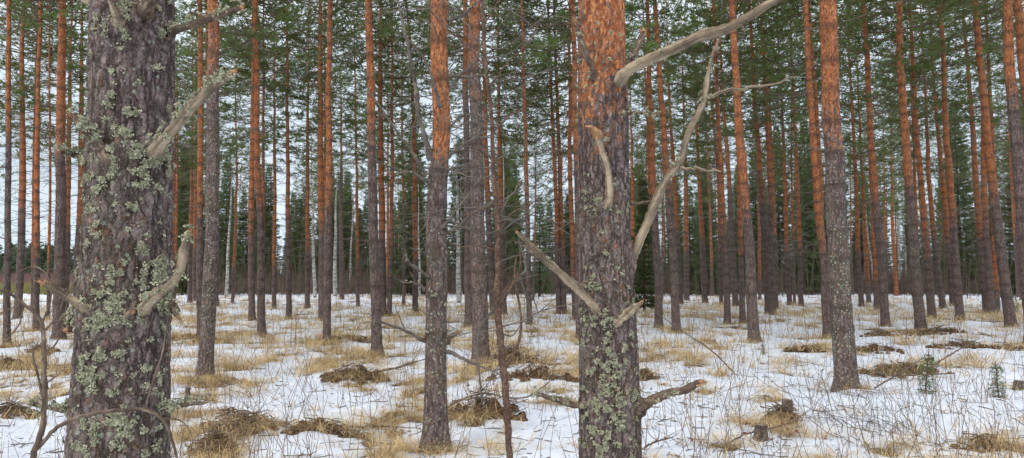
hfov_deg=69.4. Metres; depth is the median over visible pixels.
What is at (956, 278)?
pine tree
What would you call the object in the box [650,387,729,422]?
bare bush
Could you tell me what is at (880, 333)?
brushwood pile
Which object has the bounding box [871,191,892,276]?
spruce tree
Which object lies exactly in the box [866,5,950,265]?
pine tree
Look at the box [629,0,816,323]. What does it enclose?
pine tree
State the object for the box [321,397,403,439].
bare bush
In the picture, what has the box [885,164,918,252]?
pine tree
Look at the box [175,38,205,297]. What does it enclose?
pine tree
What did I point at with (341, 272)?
pine tree
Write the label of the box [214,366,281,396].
bare bush
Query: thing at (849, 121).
pine tree
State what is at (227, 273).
birch tree
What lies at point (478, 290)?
pine tree
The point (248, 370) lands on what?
bare shoot
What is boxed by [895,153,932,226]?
pine tree
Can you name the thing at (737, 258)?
spruce tree
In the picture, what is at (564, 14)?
pine tree
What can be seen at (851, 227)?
pine tree
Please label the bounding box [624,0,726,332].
pine tree
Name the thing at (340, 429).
grass tussock
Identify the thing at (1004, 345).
grass tussock
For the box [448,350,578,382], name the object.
brushwood pile
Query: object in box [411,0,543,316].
pine tree
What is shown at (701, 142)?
pine tree
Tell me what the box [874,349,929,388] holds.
fallen branch
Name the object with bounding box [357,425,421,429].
fallen branch
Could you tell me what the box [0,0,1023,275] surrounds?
sky
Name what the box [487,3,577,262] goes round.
pine tree
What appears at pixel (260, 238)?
pine tree
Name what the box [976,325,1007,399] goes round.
bare shoot
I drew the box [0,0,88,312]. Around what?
pine tree
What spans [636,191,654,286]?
spruce tree
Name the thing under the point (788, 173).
pine tree
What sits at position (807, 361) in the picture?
bare shoot
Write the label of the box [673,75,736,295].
pine tree
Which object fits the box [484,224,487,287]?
spruce tree
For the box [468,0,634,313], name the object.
pine tree
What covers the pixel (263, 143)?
pine tree
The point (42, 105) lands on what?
pine tree
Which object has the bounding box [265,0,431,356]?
pine tree
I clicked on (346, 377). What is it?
grass tussock
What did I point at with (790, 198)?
pine tree
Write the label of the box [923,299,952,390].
bare shoot
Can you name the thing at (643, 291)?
spruce tree
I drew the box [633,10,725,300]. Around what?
pine tree
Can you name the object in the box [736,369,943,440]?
bare bush
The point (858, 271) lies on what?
pine tree
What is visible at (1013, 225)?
pine tree
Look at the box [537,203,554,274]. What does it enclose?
spruce tree
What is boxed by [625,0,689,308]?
pine tree
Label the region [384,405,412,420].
grass tussock
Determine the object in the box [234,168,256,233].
pine tree
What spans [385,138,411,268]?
pine tree
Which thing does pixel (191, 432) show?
grass tussock
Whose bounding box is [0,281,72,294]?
green scrub
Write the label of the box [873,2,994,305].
pine tree
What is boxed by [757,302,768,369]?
bare shoot
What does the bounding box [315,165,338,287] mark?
spruce tree
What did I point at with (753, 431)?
fallen branch
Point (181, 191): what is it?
spruce tree
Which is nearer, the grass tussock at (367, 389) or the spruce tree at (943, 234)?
the grass tussock at (367, 389)
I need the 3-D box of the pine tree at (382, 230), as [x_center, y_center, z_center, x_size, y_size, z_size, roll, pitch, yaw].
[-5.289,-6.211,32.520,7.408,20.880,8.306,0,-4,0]
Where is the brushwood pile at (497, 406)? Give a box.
[448,380,532,425]
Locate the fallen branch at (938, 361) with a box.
[931,334,988,365]
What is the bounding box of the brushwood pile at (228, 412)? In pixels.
[200,402,265,427]
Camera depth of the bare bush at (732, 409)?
8.12 m
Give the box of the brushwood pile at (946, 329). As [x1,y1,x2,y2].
[871,324,979,335]
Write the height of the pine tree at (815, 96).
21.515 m
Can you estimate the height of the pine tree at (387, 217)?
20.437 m
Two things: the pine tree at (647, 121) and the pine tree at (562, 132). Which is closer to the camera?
the pine tree at (647, 121)
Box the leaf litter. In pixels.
[1,329,1022,457]
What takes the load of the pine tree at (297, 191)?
on the ground at (533, 418)
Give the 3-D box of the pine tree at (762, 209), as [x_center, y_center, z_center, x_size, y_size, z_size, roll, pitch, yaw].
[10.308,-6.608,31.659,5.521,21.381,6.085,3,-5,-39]
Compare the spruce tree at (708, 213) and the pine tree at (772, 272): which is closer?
the pine tree at (772, 272)
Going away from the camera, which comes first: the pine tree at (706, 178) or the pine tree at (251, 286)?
the pine tree at (251, 286)
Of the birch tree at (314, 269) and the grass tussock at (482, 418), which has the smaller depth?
the grass tussock at (482, 418)
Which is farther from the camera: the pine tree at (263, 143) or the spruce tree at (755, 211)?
the spruce tree at (755, 211)
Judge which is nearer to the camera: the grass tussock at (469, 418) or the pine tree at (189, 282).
the grass tussock at (469, 418)
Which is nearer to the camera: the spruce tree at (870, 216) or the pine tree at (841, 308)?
the pine tree at (841, 308)
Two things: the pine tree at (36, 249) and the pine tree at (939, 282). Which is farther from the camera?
the pine tree at (939, 282)
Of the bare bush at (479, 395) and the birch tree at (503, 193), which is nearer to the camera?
the bare bush at (479, 395)
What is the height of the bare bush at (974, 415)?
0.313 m
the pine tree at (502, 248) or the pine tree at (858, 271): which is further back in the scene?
the pine tree at (858, 271)
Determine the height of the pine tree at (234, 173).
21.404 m
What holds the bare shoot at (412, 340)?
on the ground at (533, 418)
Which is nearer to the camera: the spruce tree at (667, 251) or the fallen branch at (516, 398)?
the fallen branch at (516, 398)
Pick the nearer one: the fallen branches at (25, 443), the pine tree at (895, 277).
the fallen branches at (25, 443)
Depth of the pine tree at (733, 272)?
40.91 m
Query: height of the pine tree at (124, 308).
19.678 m
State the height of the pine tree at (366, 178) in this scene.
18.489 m
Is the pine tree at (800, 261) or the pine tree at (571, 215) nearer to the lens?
the pine tree at (571, 215)
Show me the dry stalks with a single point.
(645, 441)
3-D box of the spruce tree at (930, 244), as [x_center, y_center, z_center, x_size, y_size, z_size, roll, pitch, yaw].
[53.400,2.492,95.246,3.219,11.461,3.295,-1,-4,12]
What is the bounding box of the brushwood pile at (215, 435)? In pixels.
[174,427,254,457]
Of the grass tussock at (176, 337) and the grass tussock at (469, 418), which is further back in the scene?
the grass tussock at (176, 337)
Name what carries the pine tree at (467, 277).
on the ground at (533, 418)
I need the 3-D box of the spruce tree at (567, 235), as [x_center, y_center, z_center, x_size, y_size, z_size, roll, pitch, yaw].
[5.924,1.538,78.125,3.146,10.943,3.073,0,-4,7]
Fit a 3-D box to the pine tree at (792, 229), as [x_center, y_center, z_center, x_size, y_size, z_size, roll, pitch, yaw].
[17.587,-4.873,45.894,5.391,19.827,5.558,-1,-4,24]
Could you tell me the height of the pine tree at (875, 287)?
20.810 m
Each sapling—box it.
[385,0,637,457]
[470,234,542,404]
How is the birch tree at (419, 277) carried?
on the ground at (533, 418)
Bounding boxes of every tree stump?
[183,387,190,402]
[753,423,768,441]
[782,399,792,408]
[1012,380,1023,389]
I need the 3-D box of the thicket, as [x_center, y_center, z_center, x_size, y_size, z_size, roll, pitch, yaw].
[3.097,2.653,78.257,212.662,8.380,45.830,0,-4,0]
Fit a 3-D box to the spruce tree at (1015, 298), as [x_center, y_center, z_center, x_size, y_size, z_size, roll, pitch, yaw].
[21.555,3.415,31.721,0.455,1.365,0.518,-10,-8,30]
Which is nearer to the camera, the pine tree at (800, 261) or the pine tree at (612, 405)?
the pine tree at (612, 405)
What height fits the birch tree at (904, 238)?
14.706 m
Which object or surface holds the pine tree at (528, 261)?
on the ground at (533, 418)
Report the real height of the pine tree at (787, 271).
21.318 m
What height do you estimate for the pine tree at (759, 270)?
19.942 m
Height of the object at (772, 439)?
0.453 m
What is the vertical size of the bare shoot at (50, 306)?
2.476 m
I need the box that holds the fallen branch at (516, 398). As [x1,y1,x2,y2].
[450,372,559,403]
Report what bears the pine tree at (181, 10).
on the ground at (533, 418)
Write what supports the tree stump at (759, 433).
on the ground at (533, 418)
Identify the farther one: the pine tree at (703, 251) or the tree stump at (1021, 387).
the pine tree at (703, 251)
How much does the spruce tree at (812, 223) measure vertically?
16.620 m
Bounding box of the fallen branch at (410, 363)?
[378,343,424,371]
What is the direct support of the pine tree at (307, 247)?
on the ground at (533, 418)
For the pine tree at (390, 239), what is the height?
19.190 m
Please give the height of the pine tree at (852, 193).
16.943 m
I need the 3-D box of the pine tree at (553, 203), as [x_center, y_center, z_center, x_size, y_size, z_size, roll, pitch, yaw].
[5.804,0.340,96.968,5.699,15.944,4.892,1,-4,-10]
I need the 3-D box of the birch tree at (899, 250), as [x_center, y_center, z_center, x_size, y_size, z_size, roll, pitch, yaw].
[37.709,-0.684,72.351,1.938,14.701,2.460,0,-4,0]
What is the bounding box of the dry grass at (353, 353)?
[0,293,1023,457]
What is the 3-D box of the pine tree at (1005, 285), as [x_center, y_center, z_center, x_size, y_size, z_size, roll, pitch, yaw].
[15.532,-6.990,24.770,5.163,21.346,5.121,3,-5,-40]
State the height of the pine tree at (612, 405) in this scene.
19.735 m
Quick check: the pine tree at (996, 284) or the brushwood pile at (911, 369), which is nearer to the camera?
the brushwood pile at (911, 369)
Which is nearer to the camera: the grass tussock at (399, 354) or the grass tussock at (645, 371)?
the grass tussock at (645, 371)
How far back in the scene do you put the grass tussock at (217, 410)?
8.80 m
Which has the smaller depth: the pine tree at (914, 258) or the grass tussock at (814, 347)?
the grass tussock at (814, 347)
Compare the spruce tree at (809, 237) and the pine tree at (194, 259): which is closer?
the pine tree at (194, 259)
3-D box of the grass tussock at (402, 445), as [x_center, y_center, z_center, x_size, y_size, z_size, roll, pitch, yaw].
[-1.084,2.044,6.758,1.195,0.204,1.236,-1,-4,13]
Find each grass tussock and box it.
[2,371,27,378]
[171,327,237,342]
[171,370,204,382]
[171,407,199,417]
[171,417,214,437]
[173,424,210,441]
[177,406,214,423]
[188,401,235,415]
[207,417,301,444]
[232,404,383,439]
[288,331,392,342]
[326,437,422,457]
[331,371,363,382]
[347,382,381,393]
[348,435,449,457]
[383,351,419,358]
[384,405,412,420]
[392,440,440,455]
[395,371,460,386]
[414,441,473,455]
[419,407,500,430]
[448,403,492,428]
[525,397,562,407]
[639,363,673,376]
[696,386,718,395]
[705,410,788,429]
[753,420,834,441]
[762,341,831,351]
[764,442,872,457]
[856,349,876,356]
[942,415,1021,452]
[953,338,1023,350]
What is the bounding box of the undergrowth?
[178,258,1015,294]
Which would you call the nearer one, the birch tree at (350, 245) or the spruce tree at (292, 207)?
the birch tree at (350, 245)
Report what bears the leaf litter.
on the ground at (533, 418)
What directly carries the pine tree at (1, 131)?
on the ground at (533, 418)
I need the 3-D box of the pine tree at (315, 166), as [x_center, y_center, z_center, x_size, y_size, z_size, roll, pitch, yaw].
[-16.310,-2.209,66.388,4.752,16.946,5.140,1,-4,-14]
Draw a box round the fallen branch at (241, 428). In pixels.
[213,399,271,435]
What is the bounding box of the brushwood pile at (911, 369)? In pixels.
[859,357,957,375]
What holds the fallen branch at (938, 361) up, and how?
on the ground at (533, 418)
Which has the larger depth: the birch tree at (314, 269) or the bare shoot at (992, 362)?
the birch tree at (314, 269)
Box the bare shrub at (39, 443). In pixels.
[0,256,192,457]
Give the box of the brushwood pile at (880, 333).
[859,327,908,336]
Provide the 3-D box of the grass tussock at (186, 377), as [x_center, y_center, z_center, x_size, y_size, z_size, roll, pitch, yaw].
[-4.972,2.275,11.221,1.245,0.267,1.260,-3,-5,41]
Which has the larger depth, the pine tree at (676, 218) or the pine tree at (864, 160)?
the pine tree at (864, 160)
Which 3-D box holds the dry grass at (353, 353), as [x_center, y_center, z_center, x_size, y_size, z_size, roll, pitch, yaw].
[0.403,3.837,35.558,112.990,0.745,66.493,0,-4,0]
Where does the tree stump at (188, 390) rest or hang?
on the ground at (533, 418)
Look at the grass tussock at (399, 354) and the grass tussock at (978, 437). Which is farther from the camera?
the grass tussock at (399, 354)
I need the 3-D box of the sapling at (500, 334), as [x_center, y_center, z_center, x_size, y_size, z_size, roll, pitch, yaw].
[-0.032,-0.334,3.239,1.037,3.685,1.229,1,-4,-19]
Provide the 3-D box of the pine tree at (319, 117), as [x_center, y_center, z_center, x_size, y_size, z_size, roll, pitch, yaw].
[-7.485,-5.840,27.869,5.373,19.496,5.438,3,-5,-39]
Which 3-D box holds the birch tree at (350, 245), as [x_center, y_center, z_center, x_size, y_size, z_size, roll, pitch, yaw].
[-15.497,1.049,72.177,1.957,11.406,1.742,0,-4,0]
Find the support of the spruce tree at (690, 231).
on the ground at (533, 418)
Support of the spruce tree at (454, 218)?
on the ground at (533, 418)
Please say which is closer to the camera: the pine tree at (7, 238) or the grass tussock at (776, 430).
the grass tussock at (776, 430)
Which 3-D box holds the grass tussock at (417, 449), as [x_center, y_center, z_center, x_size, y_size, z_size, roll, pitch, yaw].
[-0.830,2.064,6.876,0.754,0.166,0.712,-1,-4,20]
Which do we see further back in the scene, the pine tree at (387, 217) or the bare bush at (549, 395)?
the pine tree at (387, 217)
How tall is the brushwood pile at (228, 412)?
0.346 m
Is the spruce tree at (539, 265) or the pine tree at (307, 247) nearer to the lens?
the pine tree at (307, 247)
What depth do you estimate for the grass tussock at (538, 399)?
9.27 m
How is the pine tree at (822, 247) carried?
on the ground at (533, 418)
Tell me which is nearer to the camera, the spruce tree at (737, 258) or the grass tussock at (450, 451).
the grass tussock at (450, 451)
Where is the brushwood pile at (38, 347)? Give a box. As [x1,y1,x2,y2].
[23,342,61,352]
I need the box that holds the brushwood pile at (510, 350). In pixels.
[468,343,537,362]
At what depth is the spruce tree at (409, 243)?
66.68 m
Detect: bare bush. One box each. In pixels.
[182,385,214,417]
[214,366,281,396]
[312,348,352,367]
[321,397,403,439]
[454,378,512,407]
[515,378,578,408]
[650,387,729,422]
[650,404,718,454]
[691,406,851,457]
[698,394,767,419]
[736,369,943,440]
[793,355,911,400]
[933,401,1003,431]
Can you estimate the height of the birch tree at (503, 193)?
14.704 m
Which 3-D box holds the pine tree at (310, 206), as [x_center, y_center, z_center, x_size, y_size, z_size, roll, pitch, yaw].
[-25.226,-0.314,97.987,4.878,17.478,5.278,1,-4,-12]
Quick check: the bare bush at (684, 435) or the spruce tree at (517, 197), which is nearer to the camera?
the bare bush at (684, 435)
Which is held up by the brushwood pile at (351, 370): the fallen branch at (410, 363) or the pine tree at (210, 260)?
the fallen branch at (410, 363)
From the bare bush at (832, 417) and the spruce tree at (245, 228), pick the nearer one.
the bare bush at (832, 417)
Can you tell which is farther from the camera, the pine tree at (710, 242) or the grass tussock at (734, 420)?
the pine tree at (710, 242)
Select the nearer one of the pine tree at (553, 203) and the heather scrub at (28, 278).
the pine tree at (553, 203)
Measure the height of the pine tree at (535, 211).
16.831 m
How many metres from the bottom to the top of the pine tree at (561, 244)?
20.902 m
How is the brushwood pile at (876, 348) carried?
on the ground at (533, 418)
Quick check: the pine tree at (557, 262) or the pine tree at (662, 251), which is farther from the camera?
the pine tree at (662, 251)
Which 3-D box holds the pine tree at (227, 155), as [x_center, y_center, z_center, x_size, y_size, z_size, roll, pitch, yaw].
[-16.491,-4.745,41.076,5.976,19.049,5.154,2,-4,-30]
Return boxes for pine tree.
[0,0,86,318]
[0,0,87,319]
[0,0,87,347]
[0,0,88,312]
[0,0,88,331]
[0,1,88,310]
[0,3,77,263]
[0,21,30,191]
[13,1,88,339]
[13,3,87,296]
[25,0,244,457]
[171,15,222,301]
[173,0,264,267]
[173,0,295,336]
[175,0,272,306]
[175,4,245,302]
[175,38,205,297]
[176,0,303,381]
[176,31,227,300]
[176,107,223,269]
[182,2,292,302]
[185,115,244,255]
[187,0,337,336]
[188,0,341,320]
[189,2,333,315]
[219,0,335,308]
[223,136,267,259]
[224,0,356,317]
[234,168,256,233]
[244,0,401,342]
[247,0,394,320]
[260,0,361,308]
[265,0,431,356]
[275,0,375,263]
[281,161,316,242]
[282,160,317,220]
[289,0,418,306]
[296,60,367,298]
[304,163,317,236]
[309,116,353,270]
[313,0,461,316]
[332,0,459,315]
[332,33,428,296]
[337,0,575,454]
[344,0,461,312]
[345,114,399,253]
[350,0,461,306]
[382,9,469,254]
[384,133,427,238]
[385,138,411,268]
[390,0,560,364]
[393,158,426,241]
[396,0,525,327]
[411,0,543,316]
[424,0,578,314]
[448,0,578,324]
[448,0,648,313]
[455,0,658,339]
[458,72,532,291]
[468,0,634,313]
[485,124,528,251]
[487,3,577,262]
[488,0,642,319]
[507,70,567,300]
[514,0,797,457]
[516,175,533,239]
[532,94,574,288]
[540,179,568,245]
[624,0,704,327]
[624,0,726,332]
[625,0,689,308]
[625,0,723,304]
[626,33,668,295]
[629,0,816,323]
[629,76,675,296]
[629,117,659,214]
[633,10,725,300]
[634,108,693,297]
[645,139,683,261]
[656,0,791,305]
[656,173,682,270]
[658,12,730,302]
[669,0,811,341]
[670,0,760,303]
[673,0,814,323]
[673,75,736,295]
[688,0,858,314]
[689,0,811,312]
[689,120,726,289]
[691,87,736,281]
[714,43,807,299]
[718,0,821,305]
[720,0,820,308]
[722,0,904,255]
[725,130,780,220]
[745,0,876,339]
[753,141,779,215]
[755,0,824,306]
[758,8,841,304]
[762,0,939,391]
[765,107,808,265]
[766,170,794,239]
[774,141,801,246]
[775,1,879,249]
[786,0,931,306]
[793,0,956,308]
[797,0,959,326]
[810,0,989,329]
[817,11,921,302]
[823,129,870,245]
[824,89,879,293]
[840,0,992,317]
[842,104,886,265]
[848,77,922,261]
[849,57,935,295]
[851,0,1014,320]
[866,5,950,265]
[867,142,903,268]
[871,3,974,308]
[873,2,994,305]
[876,125,917,271]
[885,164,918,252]
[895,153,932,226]
[903,0,1023,312]
[908,0,1023,343]
[910,0,1023,326]
[911,97,965,268]
[916,0,1023,313]
[925,0,1023,310]
[925,163,968,234]
[929,0,1023,222]
[930,126,971,214]
[945,161,988,255]
[956,0,1023,299]
[962,123,1011,229]
[966,125,1008,247]
[967,93,1011,277]
[974,69,1023,296]
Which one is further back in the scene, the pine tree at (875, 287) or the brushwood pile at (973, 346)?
the pine tree at (875, 287)
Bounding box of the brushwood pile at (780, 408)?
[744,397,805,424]
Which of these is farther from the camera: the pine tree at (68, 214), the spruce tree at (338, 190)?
the spruce tree at (338, 190)
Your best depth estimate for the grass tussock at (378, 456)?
6.60 m
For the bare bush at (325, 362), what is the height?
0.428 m
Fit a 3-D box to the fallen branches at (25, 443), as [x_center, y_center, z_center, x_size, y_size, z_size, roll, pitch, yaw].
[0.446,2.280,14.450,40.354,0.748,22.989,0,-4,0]
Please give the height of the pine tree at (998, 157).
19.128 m
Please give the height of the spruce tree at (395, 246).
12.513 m
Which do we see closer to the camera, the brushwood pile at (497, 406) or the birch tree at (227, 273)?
the brushwood pile at (497, 406)
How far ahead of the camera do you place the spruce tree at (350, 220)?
80.80 m
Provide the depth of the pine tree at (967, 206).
92.22 m
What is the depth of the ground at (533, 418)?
10.37 m
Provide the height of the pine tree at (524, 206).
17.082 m
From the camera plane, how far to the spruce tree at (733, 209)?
111.37 m
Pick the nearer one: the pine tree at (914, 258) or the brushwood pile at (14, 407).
the brushwood pile at (14, 407)
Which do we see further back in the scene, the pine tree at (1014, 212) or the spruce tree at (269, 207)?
the spruce tree at (269, 207)
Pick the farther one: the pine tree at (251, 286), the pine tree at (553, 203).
the pine tree at (553, 203)
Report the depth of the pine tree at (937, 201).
91.72 m
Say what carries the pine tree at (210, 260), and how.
on the ground at (533, 418)
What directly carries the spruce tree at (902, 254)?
on the ground at (533, 418)
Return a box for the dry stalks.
[0,288,1023,457]
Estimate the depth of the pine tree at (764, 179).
96.64 m
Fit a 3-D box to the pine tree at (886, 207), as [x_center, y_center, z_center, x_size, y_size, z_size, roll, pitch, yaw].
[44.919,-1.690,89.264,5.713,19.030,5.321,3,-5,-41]
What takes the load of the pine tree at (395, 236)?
on the ground at (533, 418)
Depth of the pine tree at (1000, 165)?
69.79 m
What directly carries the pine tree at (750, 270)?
on the ground at (533, 418)
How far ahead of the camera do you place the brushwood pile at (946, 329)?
20.24 m
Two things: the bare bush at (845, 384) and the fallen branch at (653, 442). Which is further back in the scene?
the bare bush at (845, 384)
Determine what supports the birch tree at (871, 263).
on the ground at (533, 418)
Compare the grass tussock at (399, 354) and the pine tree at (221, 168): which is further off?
the pine tree at (221, 168)
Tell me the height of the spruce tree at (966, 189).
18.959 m
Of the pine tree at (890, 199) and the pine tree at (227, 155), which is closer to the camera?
the pine tree at (227, 155)
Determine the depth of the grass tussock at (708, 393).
10.10 m
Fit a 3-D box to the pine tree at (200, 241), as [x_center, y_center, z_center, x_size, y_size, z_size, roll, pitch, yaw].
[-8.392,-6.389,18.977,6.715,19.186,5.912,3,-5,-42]
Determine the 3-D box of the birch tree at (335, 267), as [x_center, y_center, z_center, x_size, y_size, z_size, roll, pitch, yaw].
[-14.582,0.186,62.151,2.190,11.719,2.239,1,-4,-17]
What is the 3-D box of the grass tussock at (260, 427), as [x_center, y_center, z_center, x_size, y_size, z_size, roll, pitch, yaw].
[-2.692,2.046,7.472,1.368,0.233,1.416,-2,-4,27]
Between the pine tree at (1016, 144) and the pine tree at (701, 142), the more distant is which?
the pine tree at (701, 142)
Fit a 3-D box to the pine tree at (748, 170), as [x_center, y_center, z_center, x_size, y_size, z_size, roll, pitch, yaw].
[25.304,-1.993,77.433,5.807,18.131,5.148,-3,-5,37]
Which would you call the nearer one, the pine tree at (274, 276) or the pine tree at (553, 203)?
the pine tree at (274, 276)
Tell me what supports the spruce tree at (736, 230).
on the ground at (533, 418)
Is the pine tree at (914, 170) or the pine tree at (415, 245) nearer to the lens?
the pine tree at (415, 245)
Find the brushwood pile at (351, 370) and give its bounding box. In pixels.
[319,358,405,382]
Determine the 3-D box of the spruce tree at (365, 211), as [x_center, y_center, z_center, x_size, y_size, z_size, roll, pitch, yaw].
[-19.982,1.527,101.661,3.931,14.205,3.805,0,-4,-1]
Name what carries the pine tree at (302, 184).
on the ground at (533, 418)
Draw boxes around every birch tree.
[223,160,238,296]
[298,110,316,297]
[331,171,348,295]
[345,184,355,286]
[410,166,425,296]
[448,132,463,302]
[493,115,514,257]
[858,172,872,281]
[890,151,905,282]
[898,158,907,275]
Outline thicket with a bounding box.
[176,205,1017,298]
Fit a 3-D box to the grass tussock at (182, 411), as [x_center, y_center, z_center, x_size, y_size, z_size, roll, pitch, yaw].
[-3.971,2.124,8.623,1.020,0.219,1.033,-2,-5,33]
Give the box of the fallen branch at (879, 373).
[858,365,954,375]
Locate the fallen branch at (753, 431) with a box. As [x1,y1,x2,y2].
[719,390,828,447]
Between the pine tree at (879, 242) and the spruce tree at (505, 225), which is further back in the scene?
the spruce tree at (505, 225)
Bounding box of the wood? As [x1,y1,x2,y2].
[0,241,73,277]
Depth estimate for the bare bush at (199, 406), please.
8.51 m
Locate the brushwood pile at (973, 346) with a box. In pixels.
[902,337,999,349]
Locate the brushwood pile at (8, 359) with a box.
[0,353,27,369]
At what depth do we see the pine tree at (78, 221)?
38.71 m
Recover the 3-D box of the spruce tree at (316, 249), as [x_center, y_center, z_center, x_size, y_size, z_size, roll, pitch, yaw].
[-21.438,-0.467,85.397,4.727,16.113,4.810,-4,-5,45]
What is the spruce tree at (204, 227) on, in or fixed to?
on the ground at (533, 418)
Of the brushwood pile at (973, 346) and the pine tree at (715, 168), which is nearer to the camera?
the brushwood pile at (973, 346)
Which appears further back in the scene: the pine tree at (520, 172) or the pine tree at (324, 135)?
the pine tree at (520, 172)
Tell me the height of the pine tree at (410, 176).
17.477 m
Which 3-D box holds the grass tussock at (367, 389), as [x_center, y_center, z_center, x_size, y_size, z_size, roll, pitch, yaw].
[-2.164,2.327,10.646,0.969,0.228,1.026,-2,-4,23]
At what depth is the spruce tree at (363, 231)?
88.00 m
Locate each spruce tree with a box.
[176,150,194,294]
[177,152,192,260]
[203,177,223,257]
[218,159,242,293]
[236,193,256,292]
[243,164,265,268]
[254,164,284,291]
[279,192,304,279]
[284,197,305,293]
[296,186,315,271]
[310,191,334,274]
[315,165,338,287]
[331,178,360,292]
[335,173,339,222]
[337,169,362,276]
[354,208,366,279]
[361,189,368,264]
[363,226,369,275]
[392,120,426,295]
[393,205,401,272]
[446,139,463,277]
[446,226,453,292]
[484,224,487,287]
[485,129,524,289]
[504,145,525,276]
[524,197,553,296]
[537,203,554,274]
[559,194,575,273]
[631,179,663,310]
[635,163,645,245]
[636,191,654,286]
[663,177,683,279]
[680,186,698,294]
[689,156,722,295]
[694,165,717,267]
[727,166,737,265]
[727,170,751,279]
[735,233,744,278]
[743,147,778,281]
[765,125,796,275]
[782,121,827,293]
[795,162,819,277]
[824,173,856,282]
[849,176,871,283]
[860,190,870,247]
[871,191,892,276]
[900,196,924,276]
[916,351,936,394]
[919,208,934,274]
[931,104,980,294]
[932,182,943,271]
[937,171,946,268]
[988,362,1008,398]
[999,90,1023,294]
[1013,294,1018,313]
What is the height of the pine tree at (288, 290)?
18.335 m
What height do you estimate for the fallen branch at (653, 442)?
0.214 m
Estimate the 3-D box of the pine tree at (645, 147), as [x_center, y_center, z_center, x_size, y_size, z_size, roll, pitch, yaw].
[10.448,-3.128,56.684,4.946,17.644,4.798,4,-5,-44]
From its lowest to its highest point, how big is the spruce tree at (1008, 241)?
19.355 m
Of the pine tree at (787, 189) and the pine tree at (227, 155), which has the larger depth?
the pine tree at (787, 189)
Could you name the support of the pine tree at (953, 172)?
on the ground at (533, 418)
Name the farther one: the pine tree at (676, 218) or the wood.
the wood
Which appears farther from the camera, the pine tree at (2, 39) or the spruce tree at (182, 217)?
the spruce tree at (182, 217)
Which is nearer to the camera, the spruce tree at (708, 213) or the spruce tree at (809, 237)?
the spruce tree at (809, 237)
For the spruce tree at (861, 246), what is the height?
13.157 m
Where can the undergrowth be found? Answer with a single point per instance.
(351, 289)
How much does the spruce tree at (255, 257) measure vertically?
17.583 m
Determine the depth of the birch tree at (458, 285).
46.94 m
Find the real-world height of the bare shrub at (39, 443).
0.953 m
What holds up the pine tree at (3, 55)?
on the ground at (533, 418)
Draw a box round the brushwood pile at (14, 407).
[0,400,40,419]
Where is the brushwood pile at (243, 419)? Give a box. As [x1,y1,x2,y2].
[205,406,288,436]
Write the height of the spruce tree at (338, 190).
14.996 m
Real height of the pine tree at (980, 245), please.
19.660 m
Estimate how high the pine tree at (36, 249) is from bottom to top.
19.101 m
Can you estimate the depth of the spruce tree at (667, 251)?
78.11 m
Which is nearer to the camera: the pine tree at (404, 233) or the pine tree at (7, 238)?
the pine tree at (7, 238)
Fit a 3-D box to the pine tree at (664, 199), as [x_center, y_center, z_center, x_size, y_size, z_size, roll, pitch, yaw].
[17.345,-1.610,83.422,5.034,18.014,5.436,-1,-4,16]
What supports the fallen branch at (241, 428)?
on the ground at (533, 418)
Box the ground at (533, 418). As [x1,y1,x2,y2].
[0,292,1023,457]
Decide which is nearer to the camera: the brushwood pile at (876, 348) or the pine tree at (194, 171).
the brushwood pile at (876, 348)
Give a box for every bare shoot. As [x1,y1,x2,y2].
[48,231,64,365]
[231,353,265,406]
[266,352,287,453]
[411,302,421,375]
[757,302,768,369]
[795,318,823,402]
[867,252,884,374]
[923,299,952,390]
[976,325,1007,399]
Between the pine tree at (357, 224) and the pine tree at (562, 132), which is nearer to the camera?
the pine tree at (357, 224)
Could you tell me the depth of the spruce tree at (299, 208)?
71.05 m
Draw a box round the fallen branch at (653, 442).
[642,418,685,449]
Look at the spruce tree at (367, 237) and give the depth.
88.70 m
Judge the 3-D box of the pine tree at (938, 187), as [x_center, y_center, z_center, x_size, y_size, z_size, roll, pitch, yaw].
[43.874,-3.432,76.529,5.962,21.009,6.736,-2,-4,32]
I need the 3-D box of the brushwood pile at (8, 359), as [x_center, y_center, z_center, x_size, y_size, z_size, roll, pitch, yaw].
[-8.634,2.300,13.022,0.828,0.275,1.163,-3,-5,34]
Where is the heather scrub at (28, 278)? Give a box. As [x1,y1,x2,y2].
[0,270,72,285]
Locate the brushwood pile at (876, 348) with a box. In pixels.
[856,342,922,353]
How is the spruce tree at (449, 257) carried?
on the ground at (533, 418)
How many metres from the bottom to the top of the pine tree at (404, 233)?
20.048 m
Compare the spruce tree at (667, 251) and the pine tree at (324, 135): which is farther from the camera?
the spruce tree at (667, 251)
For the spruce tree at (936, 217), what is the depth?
120.26 m
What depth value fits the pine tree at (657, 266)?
23.65 m
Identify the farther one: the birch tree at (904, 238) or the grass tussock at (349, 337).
the birch tree at (904, 238)
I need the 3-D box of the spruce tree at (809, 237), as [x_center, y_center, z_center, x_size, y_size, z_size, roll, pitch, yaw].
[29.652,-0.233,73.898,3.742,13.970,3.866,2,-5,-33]
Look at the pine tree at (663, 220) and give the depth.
106.74 m
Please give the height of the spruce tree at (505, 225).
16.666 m
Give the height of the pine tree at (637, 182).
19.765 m
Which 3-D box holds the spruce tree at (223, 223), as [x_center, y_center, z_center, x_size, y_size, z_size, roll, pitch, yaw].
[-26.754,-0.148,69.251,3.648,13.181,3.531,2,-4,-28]
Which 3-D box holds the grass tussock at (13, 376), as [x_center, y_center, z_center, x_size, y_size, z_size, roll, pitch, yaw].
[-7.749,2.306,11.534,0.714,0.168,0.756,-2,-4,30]
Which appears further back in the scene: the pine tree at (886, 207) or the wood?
the wood
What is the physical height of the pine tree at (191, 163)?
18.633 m
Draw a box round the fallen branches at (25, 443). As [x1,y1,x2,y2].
[0,306,1023,457]

